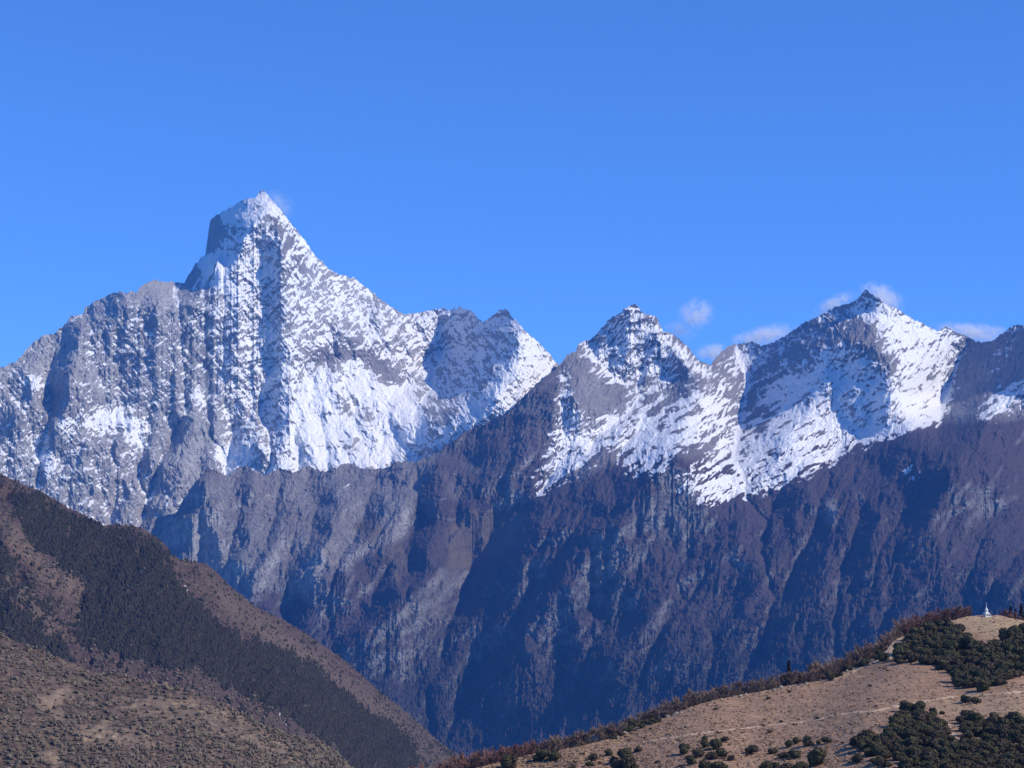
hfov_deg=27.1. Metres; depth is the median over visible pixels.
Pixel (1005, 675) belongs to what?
oak tree
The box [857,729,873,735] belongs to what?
oak tree
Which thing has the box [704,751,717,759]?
oak tree
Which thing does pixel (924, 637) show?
oak tree
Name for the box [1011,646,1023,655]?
oak tree
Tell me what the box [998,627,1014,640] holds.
oak tree
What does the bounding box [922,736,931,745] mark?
oak tree
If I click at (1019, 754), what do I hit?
oak tree
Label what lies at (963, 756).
oak tree
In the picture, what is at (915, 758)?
oak tree
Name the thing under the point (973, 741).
oak tree
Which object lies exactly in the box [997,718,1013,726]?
oak tree
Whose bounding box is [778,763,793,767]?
oak tree
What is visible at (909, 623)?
bare tree
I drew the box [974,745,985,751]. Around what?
oak tree
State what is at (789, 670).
conifer tree
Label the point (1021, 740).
oak tree
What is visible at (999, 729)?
oak tree
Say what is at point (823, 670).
bare tree
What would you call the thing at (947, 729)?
oak tree
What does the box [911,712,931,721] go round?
oak tree
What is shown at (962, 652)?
oak tree
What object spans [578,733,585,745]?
bare tree
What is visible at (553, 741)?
bare tree
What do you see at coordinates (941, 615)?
bare tree
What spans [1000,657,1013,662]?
oak tree
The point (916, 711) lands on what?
oak tree
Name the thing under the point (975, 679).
oak tree
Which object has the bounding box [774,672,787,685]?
bare tree
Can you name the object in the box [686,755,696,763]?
oak tree
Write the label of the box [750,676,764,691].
bare tree
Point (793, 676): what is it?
bare tree
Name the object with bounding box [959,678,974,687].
oak tree
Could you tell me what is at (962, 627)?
oak tree
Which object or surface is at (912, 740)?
oak tree
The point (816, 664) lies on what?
bare tree
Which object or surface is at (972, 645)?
oak tree
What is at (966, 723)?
oak tree
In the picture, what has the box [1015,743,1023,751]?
oak tree
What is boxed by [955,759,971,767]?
oak tree
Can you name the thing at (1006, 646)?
oak tree
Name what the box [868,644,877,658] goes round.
bare tree
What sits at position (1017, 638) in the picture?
oak tree
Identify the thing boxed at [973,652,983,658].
oak tree
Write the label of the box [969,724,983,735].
oak tree
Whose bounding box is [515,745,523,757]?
bare tree
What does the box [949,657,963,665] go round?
oak tree
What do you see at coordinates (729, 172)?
sky
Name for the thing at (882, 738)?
oak tree
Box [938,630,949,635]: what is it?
oak tree
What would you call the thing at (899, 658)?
oak tree
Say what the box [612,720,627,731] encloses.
bare tree
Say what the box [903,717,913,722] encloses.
oak tree
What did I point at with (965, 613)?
bare tree
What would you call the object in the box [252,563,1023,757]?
forest
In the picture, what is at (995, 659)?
oak tree
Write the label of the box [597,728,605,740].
bare tree
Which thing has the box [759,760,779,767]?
oak tree
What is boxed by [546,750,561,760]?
oak tree
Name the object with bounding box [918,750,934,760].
oak tree
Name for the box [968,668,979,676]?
oak tree
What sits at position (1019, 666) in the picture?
oak tree
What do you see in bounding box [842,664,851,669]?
oak tree
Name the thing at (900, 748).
oak tree
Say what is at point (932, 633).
oak tree
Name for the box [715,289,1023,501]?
snow mountain
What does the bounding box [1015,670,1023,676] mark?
oak tree
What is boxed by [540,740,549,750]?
bare tree
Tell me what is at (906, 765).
oak tree
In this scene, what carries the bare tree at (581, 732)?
on the grassy hill at (983, 707)
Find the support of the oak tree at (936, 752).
on the grassy hill at (983, 707)
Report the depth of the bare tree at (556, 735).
697.30 m
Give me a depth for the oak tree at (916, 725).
610.15 m
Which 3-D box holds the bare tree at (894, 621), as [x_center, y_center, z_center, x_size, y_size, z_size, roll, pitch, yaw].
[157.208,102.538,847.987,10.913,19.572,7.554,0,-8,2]
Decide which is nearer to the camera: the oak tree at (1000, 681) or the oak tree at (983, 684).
the oak tree at (983, 684)
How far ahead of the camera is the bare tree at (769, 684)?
759.62 m
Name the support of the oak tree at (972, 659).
on the grassy hill at (983, 707)
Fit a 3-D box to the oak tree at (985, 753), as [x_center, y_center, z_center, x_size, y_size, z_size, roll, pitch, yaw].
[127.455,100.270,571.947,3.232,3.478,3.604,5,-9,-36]
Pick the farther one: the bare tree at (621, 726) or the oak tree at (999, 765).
the bare tree at (621, 726)
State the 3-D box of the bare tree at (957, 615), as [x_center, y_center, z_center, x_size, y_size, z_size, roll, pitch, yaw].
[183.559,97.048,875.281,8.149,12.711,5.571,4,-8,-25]
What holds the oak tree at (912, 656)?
on the grassy hill at (983, 707)
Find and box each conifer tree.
[785,660,791,680]
[1018,604,1023,619]
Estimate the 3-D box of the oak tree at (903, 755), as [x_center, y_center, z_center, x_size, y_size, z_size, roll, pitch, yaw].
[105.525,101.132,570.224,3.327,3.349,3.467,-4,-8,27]
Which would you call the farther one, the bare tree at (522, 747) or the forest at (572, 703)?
the forest at (572, 703)
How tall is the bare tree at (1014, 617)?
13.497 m
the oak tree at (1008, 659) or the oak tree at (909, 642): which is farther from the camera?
the oak tree at (909, 642)
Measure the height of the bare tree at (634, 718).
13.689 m
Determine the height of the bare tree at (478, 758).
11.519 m
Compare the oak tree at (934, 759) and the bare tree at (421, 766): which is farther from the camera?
the bare tree at (421, 766)
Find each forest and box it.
[0,474,464,767]
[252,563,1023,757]
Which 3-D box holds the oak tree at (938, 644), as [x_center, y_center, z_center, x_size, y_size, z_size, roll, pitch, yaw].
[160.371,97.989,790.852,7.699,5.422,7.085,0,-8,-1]
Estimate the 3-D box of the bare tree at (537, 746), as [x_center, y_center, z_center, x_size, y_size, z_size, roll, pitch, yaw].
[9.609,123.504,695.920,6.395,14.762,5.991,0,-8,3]
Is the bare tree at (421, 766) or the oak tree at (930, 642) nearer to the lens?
the bare tree at (421, 766)
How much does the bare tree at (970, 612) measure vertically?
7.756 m
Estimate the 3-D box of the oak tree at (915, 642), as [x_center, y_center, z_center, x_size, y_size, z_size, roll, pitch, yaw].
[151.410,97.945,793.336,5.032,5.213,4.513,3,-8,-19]
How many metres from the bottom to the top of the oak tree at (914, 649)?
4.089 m
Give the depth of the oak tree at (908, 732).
602.25 m
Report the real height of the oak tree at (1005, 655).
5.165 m
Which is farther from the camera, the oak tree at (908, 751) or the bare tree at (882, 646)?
the bare tree at (882, 646)
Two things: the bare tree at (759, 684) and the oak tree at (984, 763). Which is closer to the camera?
the oak tree at (984, 763)
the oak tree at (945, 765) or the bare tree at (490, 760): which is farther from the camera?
the bare tree at (490, 760)
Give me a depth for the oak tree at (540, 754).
670.36 m
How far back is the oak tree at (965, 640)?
785.36 m
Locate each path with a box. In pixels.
[643,691,1023,742]
[835,637,903,678]
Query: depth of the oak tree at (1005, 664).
719.78 m
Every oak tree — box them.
[500,754,517,767]
[532,749,546,760]
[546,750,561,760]
[585,761,594,765]
[588,753,597,759]
[604,748,612,755]
[609,756,617,762]
[610,759,622,767]
[617,747,633,759]
[622,756,638,767]
[627,719,636,728]
[634,746,642,751]
[640,719,648,723]
[678,743,689,753]
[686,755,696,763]
[692,749,704,757]
[698,759,711,767]
[700,739,709,747]
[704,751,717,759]
[709,738,722,749]
[710,761,728,767]
[715,748,727,757]
[720,736,728,740]
[727,755,734,760]
[745,744,758,753]
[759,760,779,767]
[767,748,778,753]
[777,752,789,757]
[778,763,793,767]
[784,739,792,747]
[787,750,800,757]
[793,737,799,743]
[793,762,808,767]
[802,735,813,745]
[807,746,826,765]
[820,736,831,742]
[827,675,833,680]
[834,672,842,676]
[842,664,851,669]
[849,735,858,746]
[851,753,863,762]
[856,736,871,749]
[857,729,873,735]
[860,659,868,665]
[863,747,874,756]
[866,738,881,747]
[870,745,883,755]
[870,755,883,763]
[873,757,891,767]
[877,651,889,661]
[877,735,888,743]
[877,749,891,758]
[879,730,896,738]
[882,738,896,746]
[888,714,903,724]
[888,722,898,726]
[888,743,900,752]
[891,725,905,737]
[892,642,908,648]
[892,648,903,657]
[892,751,904,760]
[893,654,906,663]
[893,711,910,716]
[894,739,908,746]
[894,745,906,751]
[897,709,910,712]
[897,757,913,767]
[898,647,912,654]
[898,754,907,762]
[899,700,913,711]
[900,727,916,738]
[901,640,911,647]
[901,722,913,727]
[901,745,917,757]
[901,763,912,767]
[902,633,916,641]
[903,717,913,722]
[905,652,919,661]
[905,735,918,746]
[908,627,925,636]
[910,639,923,646]
[910,646,921,652]
[910,749,922,755]
[910,755,920,765]
[911,708,925,716]
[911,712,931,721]
[913,700,925,709]
[913,721,926,733]
[914,732,925,738]
[916,643,928,647]
[916,647,931,655]
[916,745,923,750]
[916,760,925,766]
[917,654,931,663]
[918,634,930,643]
[918,739,924,745]
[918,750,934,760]
[919,725,933,735]
[920,620,937,630]
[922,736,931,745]
[924,635,940,647]
[924,761,938,767]
[925,656,941,664]
[925,737,943,746]
[926,764,937,767]
[927,630,939,637]
[927,711,936,717]
[927,718,943,728]
[928,757,939,762]
[929,708,937,714]
[929,728,946,737]
[929,749,939,756]
[932,648,947,655]
[933,619,943,626]
[933,640,943,648]
[933,744,940,750]
[935,659,949,669]
[936,725,952,734]
[937,626,947,632]
[937,759,949,764]
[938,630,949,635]
[938,739,947,746]
[938,762,955,767]
[939,656,953,660]
[939,746,953,758]
[942,634,958,639]
[942,639,957,649]
[942,752,957,762]
[943,620,953,626]
[943,735,954,741]
[945,626,958,633]
[945,649,959,654]
[945,665,954,671]
[945,741,958,753]
[947,653,961,657]
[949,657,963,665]
[949,668,964,677]
[950,624,965,631]
[951,676,962,686]
[952,631,963,637]
[952,763,961,767]
[954,663,967,669]
[954,753,969,761]
[955,716,969,721]
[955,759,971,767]
[956,634,973,649]
[957,649,965,655]
[958,721,974,730]
[958,741,968,749]
[959,655,970,663]
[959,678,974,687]
[959,710,974,718]
[960,668,974,674]
[960,674,971,679]
[960,694,971,702]
[960,731,973,739]
[961,726,974,735]
[963,745,976,752]
[965,648,976,656]
[965,655,979,664]
[966,640,981,649]
[967,712,984,723]
[967,738,978,745]
[967,754,982,762]
[968,663,979,668]
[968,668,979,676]
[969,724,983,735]
[970,697,981,703]
[971,676,981,687]
[971,752,983,758]
[971,764,983,767]
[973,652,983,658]
[974,645,989,652]
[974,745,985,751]
[975,678,990,691]
[976,670,989,678]
[978,760,988,766]
[979,655,989,664]
[979,741,999,753]
[981,644,995,649]
[981,662,996,672]
[981,732,990,740]
[981,750,989,756]
[982,651,1000,660]
[982,720,994,726]
[982,725,992,734]
[982,756,997,766]
[985,715,1001,724]
[985,737,996,742]
[986,676,995,685]
[986,712,997,719]
[987,638,1000,646]
[988,753,998,758]
[990,647,1003,654]
[990,657,1001,662]
[990,671,1001,677]
[990,723,1008,735]
[991,763,1005,767]
[992,668,1004,671]
[993,742,1005,753]
[994,678,1007,684]
[995,738,1012,745]
[996,660,1014,669]
[996,757,1006,762]
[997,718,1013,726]
[997,734,1011,738]
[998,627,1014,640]
[998,642,1013,652]
[998,651,1012,658]
[998,752,1014,760]
[999,672,1011,679]
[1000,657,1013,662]
[1001,759,1019,767]
[1002,639,1018,646]
[1003,668,1018,678]
[1003,711,1019,724]
[1004,744,1015,751]
[1006,729,1021,743]
[1007,625,1021,632]
[1008,635,1023,641]
[1008,653,1018,661]
[1008,750,1019,753]
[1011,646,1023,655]
[1012,722,1023,732]
[1013,756,1020,762]
[1014,715,1023,723]
[1015,662,1023,671]
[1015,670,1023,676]
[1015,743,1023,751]
[1015,752,1023,757]
[1017,756,1023,765]
[1018,622,1023,632]
[1018,654,1023,662]
[1018,737,1023,744]
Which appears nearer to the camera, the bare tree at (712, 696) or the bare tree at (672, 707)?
the bare tree at (672, 707)
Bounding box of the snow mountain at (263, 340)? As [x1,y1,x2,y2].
[0,190,558,526]
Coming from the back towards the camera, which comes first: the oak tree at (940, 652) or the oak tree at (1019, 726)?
the oak tree at (940, 652)
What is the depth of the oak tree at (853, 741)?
604.73 m
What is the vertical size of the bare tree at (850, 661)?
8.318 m
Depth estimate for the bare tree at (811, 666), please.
775.71 m
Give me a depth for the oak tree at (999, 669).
716.33 m
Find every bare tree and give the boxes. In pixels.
[408,760,424,767]
[443,758,456,767]
[448,751,464,765]
[450,754,463,766]
[464,750,480,767]
[475,756,485,764]
[476,756,489,766]
[482,753,497,764]
[485,747,505,762]
[488,750,500,763]
[489,744,509,763]
[496,747,510,762]
[510,742,524,756]
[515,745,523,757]
[521,742,530,756]
[526,743,536,754]
[533,738,547,749]
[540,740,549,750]
[543,738,552,751]
[549,733,558,750]
[549,735,560,749]
[556,739,563,749]
[558,739,570,749]
[563,732,576,747]
[566,737,576,747]
[571,729,586,744]
[573,733,580,747]
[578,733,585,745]
[581,730,593,744]
[585,727,596,743]
[586,733,592,743]
[590,724,603,742]
[596,721,614,739]
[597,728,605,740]
[597,728,606,739]
[599,720,616,738]
[605,724,617,736]
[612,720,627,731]
[618,723,624,730]
[622,714,637,722]
[639,710,651,720]
[648,704,660,718]
[654,708,662,718]
[657,704,670,717]
[658,697,679,709]
[668,705,677,714]
[671,693,689,711]
[676,695,693,710]
[676,701,683,711]
[681,693,695,706]
[686,690,702,705]
[687,688,702,705]
[696,694,704,704]
[701,689,713,701]
[708,690,715,699]
[715,682,726,698]
[722,684,728,697]
[728,681,743,695]
[729,684,737,696]
[733,680,747,693]
[741,681,753,693]
[748,679,756,692]
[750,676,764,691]
[756,681,763,690]
[764,675,776,689]
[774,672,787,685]
[780,671,794,685]
[787,670,798,685]
[795,672,806,683]
[800,671,811,683]
[801,663,820,681]
[806,661,826,680]
[806,664,822,681]
[812,668,818,680]
[813,659,836,667]
[819,664,827,678]
[824,662,832,678]
[825,665,836,674]
[832,660,842,671]
[837,657,845,671]
[845,654,855,666]
[847,649,855,667]
[853,643,869,659]
[854,650,863,661]
[857,650,871,659]
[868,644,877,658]
[871,643,887,651]
[876,638,892,649]
[879,632,896,647]
[884,630,897,640]
[890,628,901,639]
[892,616,906,627]
[893,621,905,636]
[899,619,914,628]
[899,620,909,633]
[907,617,919,626]
[912,613,924,627]
[928,610,939,620]
[936,610,943,619]
[942,608,953,620]
[950,605,965,618]
[959,606,968,616]
[965,607,973,615]
[1009,612,1023,620]
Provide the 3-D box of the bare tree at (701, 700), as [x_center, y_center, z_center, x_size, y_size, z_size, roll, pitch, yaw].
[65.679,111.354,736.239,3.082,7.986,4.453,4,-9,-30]
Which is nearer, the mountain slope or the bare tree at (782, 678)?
the bare tree at (782, 678)
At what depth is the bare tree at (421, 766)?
686.36 m
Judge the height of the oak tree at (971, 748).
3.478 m
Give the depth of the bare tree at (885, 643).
813.87 m
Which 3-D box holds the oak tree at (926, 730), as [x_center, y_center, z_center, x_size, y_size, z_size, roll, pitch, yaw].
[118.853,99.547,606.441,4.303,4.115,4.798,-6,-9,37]
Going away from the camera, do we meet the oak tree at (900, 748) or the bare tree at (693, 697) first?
the oak tree at (900, 748)
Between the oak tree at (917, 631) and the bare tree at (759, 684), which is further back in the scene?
the oak tree at (917, 631)
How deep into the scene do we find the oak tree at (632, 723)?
706.62 m
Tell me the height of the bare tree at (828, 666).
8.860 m
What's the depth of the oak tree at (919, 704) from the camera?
649.46 m
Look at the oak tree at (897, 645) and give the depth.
788.62 m
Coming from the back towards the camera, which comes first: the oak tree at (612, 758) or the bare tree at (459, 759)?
the bare tree at (459, 759)
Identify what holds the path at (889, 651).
on the grassy hill at (983, 707)
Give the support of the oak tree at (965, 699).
on the grassy hill at (983, 707)
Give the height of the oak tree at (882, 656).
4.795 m
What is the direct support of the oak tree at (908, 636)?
on the grassy hill at (983, 707)
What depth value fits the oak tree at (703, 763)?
608.15 m
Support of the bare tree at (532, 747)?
on the grassy hill at (983, 707)
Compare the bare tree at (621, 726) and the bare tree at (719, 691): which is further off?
the bare tree at (719, 691)
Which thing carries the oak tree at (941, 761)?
on the grassy hill at (983, 707)
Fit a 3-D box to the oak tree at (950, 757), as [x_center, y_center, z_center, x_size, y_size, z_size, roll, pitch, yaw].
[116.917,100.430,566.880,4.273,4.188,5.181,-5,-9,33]
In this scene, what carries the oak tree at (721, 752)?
on the grassy hill at (983, 707)
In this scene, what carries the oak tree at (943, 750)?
on the grassy hill at (983, 707)
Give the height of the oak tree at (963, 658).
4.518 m
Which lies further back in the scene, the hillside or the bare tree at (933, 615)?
the hillside
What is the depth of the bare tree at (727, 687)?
743.27 m
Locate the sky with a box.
[0,0,1023,367]
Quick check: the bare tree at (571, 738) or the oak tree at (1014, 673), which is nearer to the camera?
the bare tree at (571, 738)
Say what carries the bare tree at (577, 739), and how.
on the grassy hill at (983, 707)
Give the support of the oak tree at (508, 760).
on the grassy hill at (983, 707)
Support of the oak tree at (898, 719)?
on the grassy hill at (983, 707)
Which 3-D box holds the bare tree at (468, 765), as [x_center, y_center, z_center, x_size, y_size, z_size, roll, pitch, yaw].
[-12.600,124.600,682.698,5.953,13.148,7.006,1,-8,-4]
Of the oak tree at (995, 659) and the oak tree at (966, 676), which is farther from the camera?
the oak tree at (995, 659)
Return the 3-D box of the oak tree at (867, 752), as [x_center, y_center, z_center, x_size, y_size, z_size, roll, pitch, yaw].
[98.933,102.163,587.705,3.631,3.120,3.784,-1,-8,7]
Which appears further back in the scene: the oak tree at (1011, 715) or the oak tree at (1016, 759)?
the oak tree at (1011, 715)
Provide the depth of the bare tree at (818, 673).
782.58 m
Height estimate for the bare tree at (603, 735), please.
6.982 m
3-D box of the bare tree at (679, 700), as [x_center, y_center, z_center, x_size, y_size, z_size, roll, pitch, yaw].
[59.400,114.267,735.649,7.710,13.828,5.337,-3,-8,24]
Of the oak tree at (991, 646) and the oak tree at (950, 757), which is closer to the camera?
the oak tree at (950, 757)
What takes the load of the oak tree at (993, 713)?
on the grassy hill at (983, 707)
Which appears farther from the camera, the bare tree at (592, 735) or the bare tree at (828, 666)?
the bare tree at (828, 666)
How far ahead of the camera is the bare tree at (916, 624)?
848.48 m
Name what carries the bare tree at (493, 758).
on the grassy hill at (983, 707)
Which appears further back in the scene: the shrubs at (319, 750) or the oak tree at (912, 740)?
the shrubs at (319, 750)
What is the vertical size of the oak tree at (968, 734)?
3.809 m
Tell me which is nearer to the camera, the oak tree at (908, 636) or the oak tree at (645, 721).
the oak tree at (645, 721)
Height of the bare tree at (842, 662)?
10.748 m
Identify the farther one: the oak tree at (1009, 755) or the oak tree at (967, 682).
the oak tree at (967, 682)
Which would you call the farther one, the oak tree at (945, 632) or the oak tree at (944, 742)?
the oak tree at (945, 632)
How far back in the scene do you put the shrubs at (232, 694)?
3105.57 m
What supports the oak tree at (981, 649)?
on the grassy hill at (983, 707)
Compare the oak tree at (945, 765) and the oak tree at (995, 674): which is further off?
the oak tree at (995, 674)
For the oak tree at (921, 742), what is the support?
on the grassy hill at (983, 707)
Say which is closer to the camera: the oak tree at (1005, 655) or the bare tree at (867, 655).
the oak tree at (1005, 655)
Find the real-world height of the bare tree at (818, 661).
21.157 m
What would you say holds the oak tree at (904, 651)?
on the grassy hill at (983, 707)
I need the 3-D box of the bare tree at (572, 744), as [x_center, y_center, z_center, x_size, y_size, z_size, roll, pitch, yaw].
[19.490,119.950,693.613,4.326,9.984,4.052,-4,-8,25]
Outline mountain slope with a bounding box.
[140,359,1023,757]
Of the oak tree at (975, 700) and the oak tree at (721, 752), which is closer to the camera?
the oak tree at (721, 752)
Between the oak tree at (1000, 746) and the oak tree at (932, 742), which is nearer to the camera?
the oak tree at (1000, 746)
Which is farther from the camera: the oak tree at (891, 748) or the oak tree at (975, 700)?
the oak tree at (975, 700)
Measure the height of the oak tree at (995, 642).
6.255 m
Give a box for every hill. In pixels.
[0,473,459,767]
[477,615,1023,767]
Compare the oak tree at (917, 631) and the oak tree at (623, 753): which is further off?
the oak tree at (917, 631)
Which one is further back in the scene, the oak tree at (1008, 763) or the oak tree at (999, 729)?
the oak tree at (999, 729)
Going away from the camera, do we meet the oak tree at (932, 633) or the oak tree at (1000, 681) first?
the oak tree at (1000, 681)
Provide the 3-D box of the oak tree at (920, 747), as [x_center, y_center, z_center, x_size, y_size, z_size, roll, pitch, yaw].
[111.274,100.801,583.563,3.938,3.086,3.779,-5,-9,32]
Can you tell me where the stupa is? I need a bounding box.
[983,605,991,616]
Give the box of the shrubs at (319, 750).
[0,632,352,767]
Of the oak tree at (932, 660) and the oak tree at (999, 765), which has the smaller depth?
the oak tree at (999, 765)
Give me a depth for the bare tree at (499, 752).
691.96 m
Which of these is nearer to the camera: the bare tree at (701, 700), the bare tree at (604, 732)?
the bare tree at (604, 732)
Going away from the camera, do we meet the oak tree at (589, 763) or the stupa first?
the oak tree at (589, 763)
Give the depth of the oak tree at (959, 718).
627.27 m
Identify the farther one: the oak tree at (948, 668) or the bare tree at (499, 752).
the oak tree at (948, 668)
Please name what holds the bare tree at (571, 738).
on the grassy hill at (983, 707)
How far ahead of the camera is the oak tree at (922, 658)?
757.72 m
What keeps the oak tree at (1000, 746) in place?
on the grassy hill at (983, 707)
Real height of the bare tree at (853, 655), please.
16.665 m
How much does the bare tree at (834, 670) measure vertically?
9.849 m
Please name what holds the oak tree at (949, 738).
on the grassy hill at (983, 707)
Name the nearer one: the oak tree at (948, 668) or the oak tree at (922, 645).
the oak tree at (948, 668)
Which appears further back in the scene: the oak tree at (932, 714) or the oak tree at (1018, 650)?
the oak tree at (1018, 650)
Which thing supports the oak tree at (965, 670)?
on the grassy hill at (983, 707)
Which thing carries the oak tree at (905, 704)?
on the grassy hill at (983, 707)
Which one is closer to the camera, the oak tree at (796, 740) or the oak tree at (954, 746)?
the oak tree at (954, 746)
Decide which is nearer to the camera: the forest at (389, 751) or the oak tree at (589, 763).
the oak tree at (589, 763)
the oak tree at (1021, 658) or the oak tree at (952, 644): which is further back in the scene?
the oak tree at (952, 644)
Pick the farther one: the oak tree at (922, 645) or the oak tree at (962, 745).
the oak tree at (922, 645)
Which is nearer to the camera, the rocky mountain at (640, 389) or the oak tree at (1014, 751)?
the oak tree at (1014, 751)
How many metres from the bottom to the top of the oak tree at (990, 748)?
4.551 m
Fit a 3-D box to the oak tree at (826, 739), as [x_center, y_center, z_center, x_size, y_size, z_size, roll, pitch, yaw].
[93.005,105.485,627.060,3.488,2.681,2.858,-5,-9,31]
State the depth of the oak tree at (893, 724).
611.81 m
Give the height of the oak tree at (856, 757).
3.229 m
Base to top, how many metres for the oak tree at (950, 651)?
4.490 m
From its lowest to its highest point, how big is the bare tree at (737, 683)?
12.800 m
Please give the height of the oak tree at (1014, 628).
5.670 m
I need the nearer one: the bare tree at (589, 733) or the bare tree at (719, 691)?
the bare tree at (589, 733)
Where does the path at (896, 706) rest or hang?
on the grassy hill at (983, 707)
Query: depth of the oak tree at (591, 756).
660.22 m
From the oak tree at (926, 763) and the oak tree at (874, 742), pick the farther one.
the oak tree at (874, 742)
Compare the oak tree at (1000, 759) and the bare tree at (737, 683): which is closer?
the oak tree at (1000, 759)
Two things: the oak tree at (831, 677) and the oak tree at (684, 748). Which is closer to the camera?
the oak tree at (684, 748)
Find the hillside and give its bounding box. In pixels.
[0,634,337,767]
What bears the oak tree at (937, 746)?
on the grassy hill at (983, 707)
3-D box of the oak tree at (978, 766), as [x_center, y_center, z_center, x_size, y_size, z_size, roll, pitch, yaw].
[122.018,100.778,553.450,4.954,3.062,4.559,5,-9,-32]
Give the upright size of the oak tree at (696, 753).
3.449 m
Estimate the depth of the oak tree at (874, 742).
594.81 m
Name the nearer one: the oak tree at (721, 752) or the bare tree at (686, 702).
the oak tree at (721, 752)
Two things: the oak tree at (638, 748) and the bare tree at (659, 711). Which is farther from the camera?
the bare tree at (659, 711)
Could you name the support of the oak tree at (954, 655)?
on the grassy hill at (983, 707)
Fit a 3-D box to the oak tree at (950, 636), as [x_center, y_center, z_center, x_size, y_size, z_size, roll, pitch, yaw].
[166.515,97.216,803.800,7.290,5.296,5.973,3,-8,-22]
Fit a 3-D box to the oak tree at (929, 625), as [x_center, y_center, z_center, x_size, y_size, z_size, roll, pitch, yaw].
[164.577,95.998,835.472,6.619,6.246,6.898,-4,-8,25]
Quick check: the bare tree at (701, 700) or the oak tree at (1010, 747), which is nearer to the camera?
the oak tree at (1010, 747)
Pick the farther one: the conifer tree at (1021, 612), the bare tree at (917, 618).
the conifer tree at (1021, 612)
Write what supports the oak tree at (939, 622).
on the grassy hill at (983, 707)
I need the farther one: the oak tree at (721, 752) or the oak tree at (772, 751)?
the oak tree at (772, 751)
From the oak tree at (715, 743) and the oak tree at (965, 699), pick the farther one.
the oak tree at (965, 699)
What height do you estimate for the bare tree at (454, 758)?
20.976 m
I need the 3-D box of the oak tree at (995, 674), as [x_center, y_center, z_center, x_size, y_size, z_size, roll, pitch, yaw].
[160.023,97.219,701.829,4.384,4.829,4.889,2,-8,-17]
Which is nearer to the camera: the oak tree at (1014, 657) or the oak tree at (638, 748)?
the oak tree at (638, 748)
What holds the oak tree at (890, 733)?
on the grassy hill at (983, 707)
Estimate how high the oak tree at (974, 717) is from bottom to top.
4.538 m
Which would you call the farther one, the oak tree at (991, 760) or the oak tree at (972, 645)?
the oak tree at (972, 645)
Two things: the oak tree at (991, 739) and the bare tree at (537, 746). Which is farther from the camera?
the bare tree at (537, 746)
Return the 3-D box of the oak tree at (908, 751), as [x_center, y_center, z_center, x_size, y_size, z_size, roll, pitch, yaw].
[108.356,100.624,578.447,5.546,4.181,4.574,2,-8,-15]
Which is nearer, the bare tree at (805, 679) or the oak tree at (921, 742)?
the oak tree at (921, 742)
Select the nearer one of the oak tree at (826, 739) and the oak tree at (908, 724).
the oak tree at (908, 724)
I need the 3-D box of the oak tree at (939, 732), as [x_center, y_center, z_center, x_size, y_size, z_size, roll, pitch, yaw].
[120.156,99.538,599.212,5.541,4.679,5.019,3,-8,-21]
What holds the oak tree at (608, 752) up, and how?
on the grassy hill at (983, 707)
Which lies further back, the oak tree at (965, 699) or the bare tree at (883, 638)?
the bare tree at (883, 638)
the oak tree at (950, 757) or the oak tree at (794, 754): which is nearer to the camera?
the oak tree at (950, 757)
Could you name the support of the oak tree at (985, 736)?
on the grassy hill at (983, 707)
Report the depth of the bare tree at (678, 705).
726.98 m
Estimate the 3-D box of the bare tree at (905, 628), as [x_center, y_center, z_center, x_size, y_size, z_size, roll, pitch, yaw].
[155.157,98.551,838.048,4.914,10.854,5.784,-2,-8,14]
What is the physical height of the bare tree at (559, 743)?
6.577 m
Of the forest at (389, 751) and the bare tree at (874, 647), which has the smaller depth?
the bare tree at (874, 647)
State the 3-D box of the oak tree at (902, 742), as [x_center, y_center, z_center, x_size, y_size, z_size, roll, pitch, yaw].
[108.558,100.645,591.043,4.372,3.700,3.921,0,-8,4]
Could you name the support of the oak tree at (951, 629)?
on the grassy hill at (983, 707)
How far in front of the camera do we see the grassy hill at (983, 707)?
684.54 m
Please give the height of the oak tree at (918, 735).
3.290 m
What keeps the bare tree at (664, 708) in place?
on the grassy hill at (983, 707)
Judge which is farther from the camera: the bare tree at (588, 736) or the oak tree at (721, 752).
the bare tree at (588, 736)
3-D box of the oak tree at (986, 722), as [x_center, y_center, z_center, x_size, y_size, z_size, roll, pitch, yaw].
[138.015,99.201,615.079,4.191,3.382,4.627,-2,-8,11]
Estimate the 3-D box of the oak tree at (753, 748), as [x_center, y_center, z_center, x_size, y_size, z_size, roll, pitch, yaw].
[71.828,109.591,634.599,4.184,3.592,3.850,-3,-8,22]
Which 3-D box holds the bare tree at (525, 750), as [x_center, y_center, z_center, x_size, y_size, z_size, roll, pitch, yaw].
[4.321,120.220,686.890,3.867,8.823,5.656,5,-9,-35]
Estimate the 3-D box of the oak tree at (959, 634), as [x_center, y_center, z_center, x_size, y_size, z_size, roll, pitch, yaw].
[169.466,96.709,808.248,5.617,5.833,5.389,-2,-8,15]
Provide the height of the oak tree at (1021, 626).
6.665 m
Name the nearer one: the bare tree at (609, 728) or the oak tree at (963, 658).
the bare tree at (609, 728)
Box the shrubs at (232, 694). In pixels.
[0,479,466,767]
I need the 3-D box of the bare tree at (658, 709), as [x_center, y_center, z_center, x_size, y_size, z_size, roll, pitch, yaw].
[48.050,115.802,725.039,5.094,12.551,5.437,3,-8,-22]
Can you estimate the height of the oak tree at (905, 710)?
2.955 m
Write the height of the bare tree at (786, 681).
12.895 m
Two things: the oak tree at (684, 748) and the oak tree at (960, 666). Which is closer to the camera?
the oak tree at (684, 748)
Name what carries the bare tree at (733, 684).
on the grassy hill at (983, 707)
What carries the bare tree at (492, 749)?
on the grassy hill at (983, 707)

